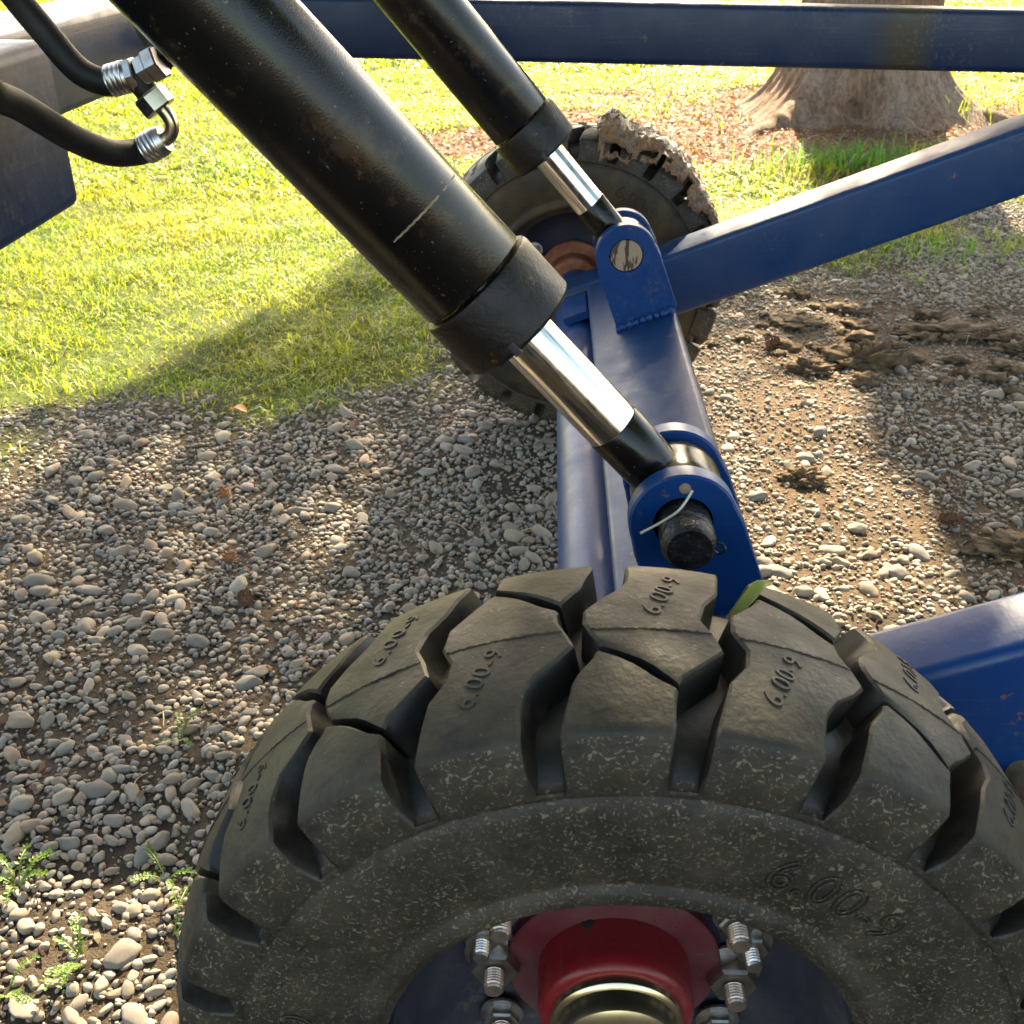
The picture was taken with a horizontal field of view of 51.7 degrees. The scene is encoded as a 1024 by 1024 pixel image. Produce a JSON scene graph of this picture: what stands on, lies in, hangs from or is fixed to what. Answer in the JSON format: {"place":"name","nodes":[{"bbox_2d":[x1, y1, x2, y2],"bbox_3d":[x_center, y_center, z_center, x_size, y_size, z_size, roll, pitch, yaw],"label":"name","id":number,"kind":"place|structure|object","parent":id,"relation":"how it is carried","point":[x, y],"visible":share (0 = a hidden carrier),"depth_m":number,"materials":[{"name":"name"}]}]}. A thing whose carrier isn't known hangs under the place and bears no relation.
{"place":"outdoors","nodes":[
{"label":"outdoors","id":0,"kind":"place"},
{"bbox_2d":[0,0,1023,1023],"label":"ground","id":1,"kind":"structure","parent":0,"point":[129,627],"depth_m":1.77,"materials":[{"name":"grey gravel"}]},
{"bbox_2d":[0,953,40,1005],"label":"weed","id":2,"kind":"object","parent":1,"relation":"on","point":[11,993],"visible":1,"depth_m":0.96,"materials":[{"name":"green plant"}]},
{"bbox_2d":[0,843,53,901],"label":"weed","id":3,"kind":"object","parent":1,"relation":"on","point":[27,873],"visible":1,"depth_m":1.07,"materials":[{"name":"green plant"}]},
{"bbox_2d":[40,913,85,990],"bbox_3d":[-0.417,0.417,0.990,0.031,0.026,0.086,-3,30,-6],"label":"weed","id":4,"kind":"object","parent":1,"relation":"on","point":[67,967],"visible":1,"depth_m":0.99,"materials":[{"name":"green plant"}]},
{"bbox_2d":[130,843,196,906],"bbox_3d":[-0.349,0.370,1.070,0.095,0.026,0.052,19,35,30],"label":"weed","id":5,"kind":"object","parent":1,"relation":"on","point":[155,861],"visible":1,"depth_m":1.07,"materials":[{"name":"green plant"}]},
{"bbox_2d":[152,708,201,747],"bbox_3d":[-0.391,0.260,1.250,0.051,0.021,0.068,1,30,2],"label":"weed","id":6,"kind":"object","parent":1,"relation":"on","point":[184,726],"visible":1,"depth_m":1.25,"materials":[{"name":"green plant"}]},
{"bbox_2d":[173,884,189,934],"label":"weed","id":7,"kind":"object","parent":1,"relation":"on","point":[178,909],"visible":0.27,"depth_m":1.03,"materials":[{"name":"green plant"}]},
{"bbox_2d":[215,484,230,498],"bbox_3d":[-0.490,-0.034,1.795,0.026,0.033,0.028,1,30,2],"label":"pine cone","id":8,"kind":"object","parent":1,"relation":"on","point":[223,490],"visible":0.97,"depth_m":1.79,"materials":[{"name":"brown plant"}]},
{"bbox_2d":[222,549,236,563],"bbox_3d":[-0.431,0.068,1.613,0.024,0.024,0.022,1,30,2],"label":"pine cone","id":9,"kind":"object","parent":1,"relation":"on","point":[229,556],"visible":1,"depth_m":1.61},
{"bbox_2d":[229,404,246,411],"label":"fallen leaf","id":10,"kind":"object","parent":1,"relation":"on","point":[241,407],"visible":1,"depth_m":2.04,"materials":[{"name":"orange plant"}]},
{"bbox_2d":[236,589,253,605],"bbox_3d":[-0.379,0.122,1.501,0.025,0.024,0.030,1,30,2],"label":"pine cone","id":11,"kind":"object","parent":1,"relation":"on","point":[244,597],"visible":1,"depth_m":1.50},
{"bbox_2d":[0,0,1023,1023],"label":"trailer","id":12,"kind":"object","parent":1,"relation":"on","point":[618,765],"visible":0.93,"depth_m":0.64,"materials":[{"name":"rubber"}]},
{"bbox_2d":[597,107,719,225],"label":"caked mud","id":13,"kind":"structure","parent":12,"relation":"on","point":[620,129],"depth_m":1.74,"materials":[{"name":"brown soil"}]},
{"bbox_2d":[731,580,771,616],"bbox_3d":[0.134,0.049,0.590,0.026,0.018,0.008,-18,34,-28],"label":"leaf blade","id":14,"kind":"object","parent":12,"relation":"on","point":[752,593],"visible":0.91,"depth_m":0.59,"materials":[{"name":"green plant"}]},
{"bbox_2d":[418,79,1023,187],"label":"leaf litter","id":15,"kind":"object","parent":1,"relation":"on","point":[725,122],"visible":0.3,"depth_m":4.62,"materials":[{"name":"brown plant"}]},
{"bbox_2d":[764,335,780,348],"bbox_3d":[0.583,-0.379,2.363,0.036,0.033,0.033,1,30,2],"label":"pine cone","id":16,"kind":"object","parent":1,"relation":"on","point":[771,342],"visible":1,"depth_m":2.35,"materials":[{"name":"brown plant"}]},
{"bbox_2d":[700,146,877,186],"bbox_3d":[1.069,-1.261,3.872,0.678,0.108,0.513,14,33,23],"label":"grass tuft","id":17,"kind":"object","parent":1,"relation":"on","point":[805,164],"visible":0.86,"depth_m":3.89,"materials":[{"name":"green plant"}]},
{"bbox_2d":[787,275,797,283],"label":"weed","id":18,"kind":"object","parent":1,"relation":"on","point":[792,278],"visible":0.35,"depth_m":2.78,"materials":[{"name":"green plant"}]},
{"bbox_2d":[766,312,832,331],"bbox_3d":[0.687,-0.452,2.528,0.154,0.029,0.135,1,30,2],"label":"mud clod","id":19,"kind":"object","parent":1,"relation":"on","point":[788,322],"visible":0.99,"depth_m":2.51,"materials":[{"name":"brown soil"}]},
{"bbox_2d":[790,380,808,387],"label":"fallen leaf","id":20,"kind":"object","parent":1,"relation":"on","point":[795,383],"visible":1,"depth_m":2.13,"materials":[{"name":"yellow plant"}]},
{"bbox_2d":[773,464,831,487],"bbox_3d":[0.506,-0.058,1.847,0.103,0.048,0.067,1,30,2],"label":"mud clod","id":21,"kind":"object","parent":1,"relation":"on","point":[802,475],"visible":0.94,"depth_m":1.84,"materials":[{"name":"brown soil"}]},
{"bbox_2d":[778,357,844,375],"bbox_3d":[0.647,-0.309,2.265,0.156,0.041,0.095,1,30,2],"label":"mud clod","id":22,"kind":"object","parent":1,"relation":"on","point":[815,366],"visible":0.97,"depth_m":2.25,"materials":[{"name":"brown soil"}]},
{"bbox_2d":[715,128,953,183],"bbox_3d":[1.289,-1.343,3.972,0.992,0.137,0.793,1,30,2],"label":"grass tuft","id":23,"kind":"object","parent":1,"relation":"on","point":[871,154],"visible":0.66,"depth_m":4.03,"materials":[{"name":"green plant"}]},
{"bbox_2d":[834,250,885,275],"bbox_3d":[0.924,-0.669,2.863,0.143,0.064,0.132,-20,35,-31],"label":"weed","id":24,"kind":"object","parent":1,"relation":"on","point":[846,268],"visible":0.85,"depth_m":2.87,"materials":[{"name":"green plant"}]},
{"bbox_2d":[817,338,913,373],"bbox_3d":[0.771,-0.326,2.302,0.218,0.100,0.131,1,30,2],"label":"mud clod","id":25,"kind":"object","parent":1,"relation":"on","point":[885,357],"visible":0.66,"depth_m":2.28,"materials":[{"name":"brown soil"}]},
{"bbox_2d":[734,0,1011,137],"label":"tree","id":26,"kind":"object","parent":1,"relation":"on","point":[820,98],"visible":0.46,"depth_m":4.73,"materials":[{"name":"brown plant"}]},
{"bbox_2d":[896,270,926,286],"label":"weed","id":27,"kind":"object","parent":1,"relation":"on","point":[917,278],"visible":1,"depth_m":2.75,"materials":[{"name":"green plant"}]},
{"bbox_2d":[905,133,962,153],"bbox_3d":[1.719,-1.423,4.123,0.795,0.110,0.366,1,30,2],"label":"grass tuft","id":28,"kind":"object","parent":1,"relation":"on","point":[922,147],"visible":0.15,"depth_m":4.20,"materials":[{"name":"green plant"}]},
{"bbox_2d":[856,227,1023,274],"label":"grass tuft","id":29,"kind":"object","parent":1,"relation":"on","point":[935,246],"visible":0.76,"depth_m":3.02,"materials":[{"name":"green plant"}]},
{"bbox_2d":[886,317,1008,343],"bbox_3d":[1.027,-0.422,2.477,0.308,0.040,0.152,1,30,2],"label":"mud clod","id":30,"kind":"object","parent":1,"relation":"on","point":[958,327],"visible":0.74,"depth_m":2.46,"materials":[{"name":"brown soil"}]},
{"bbox_2d":[973,328,990,340],"bbox_3d":[1.083,-0.408,2.434,0.040,0.029,0.030,1,30,2],"label":"pine cone","id":31,"kind":"object","parent":30,"relation":"on","point":[985,332],"visible":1,"depth_m":2.43,"materials":[{"name":"brown plant"}]},
{"bbox_2d":[938,508,964,525],"bbox_3d":[0.712,0.008,1.718,0.038,0.031,0.034,1,30,2],"label":"pine cone","id":32,"kind":"object","parent":1,"relation":"on","point":[947,517],"visible":1,"depth_m":1.71,"materials":[{"name":"brown plant"}]},
{"bbox_2d":[934,82,1013,126],"bbox_3d":[2.023,-1.903,4.891,0.673,0.193,0.572,1,30,2],"label":"grass tuft","id":33,"kind":"object","parent":1,"relation":"on","point":[990,107],"visible":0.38,"depth_m":4.79,"materials":[{"name":"green plant"}]},
{"bbox_2d":[946,224,1023,253],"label":"grass tuft","id":34,"kind":"object","parent":1,"relation":"on","point":[1009,242],"visible":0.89,"depth_m":3.12,"materials":[{"name":"green plant"}]},
{"bbox_2d":[959,528,1023,563],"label":"mud clod","id":35,"kind":"object","parent":1,"relation":"on","point":[1007,544],"visible":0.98,"depth_m":1.64,"materials":[{"name":"brown soil"}]},
{"bbox_2d":[969,87,1023,114],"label":"grass tuft","id":36,"kind":"object","parent":1,"relation":"on","point":[1003,102],"visible":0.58,"depth_m":5.11,"materials":[{"name":"green plant"}]},
{"bbox_2d":[985,339,1023,355],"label":"mud clod","id":37,"kind":"object","parent":1,"relation":"on","point":[1013,347],"visible":0.91,"depth_m":2.36,"materials":[{"name":"brown soil"}]},
{"bbox_2d":[0,0,1023,456],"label":"grass","id":38,"kind":"structure","parent":0,"point":[406,98],"depth_m":3.15,"materials":[{"name":"green plant"}]}
]}

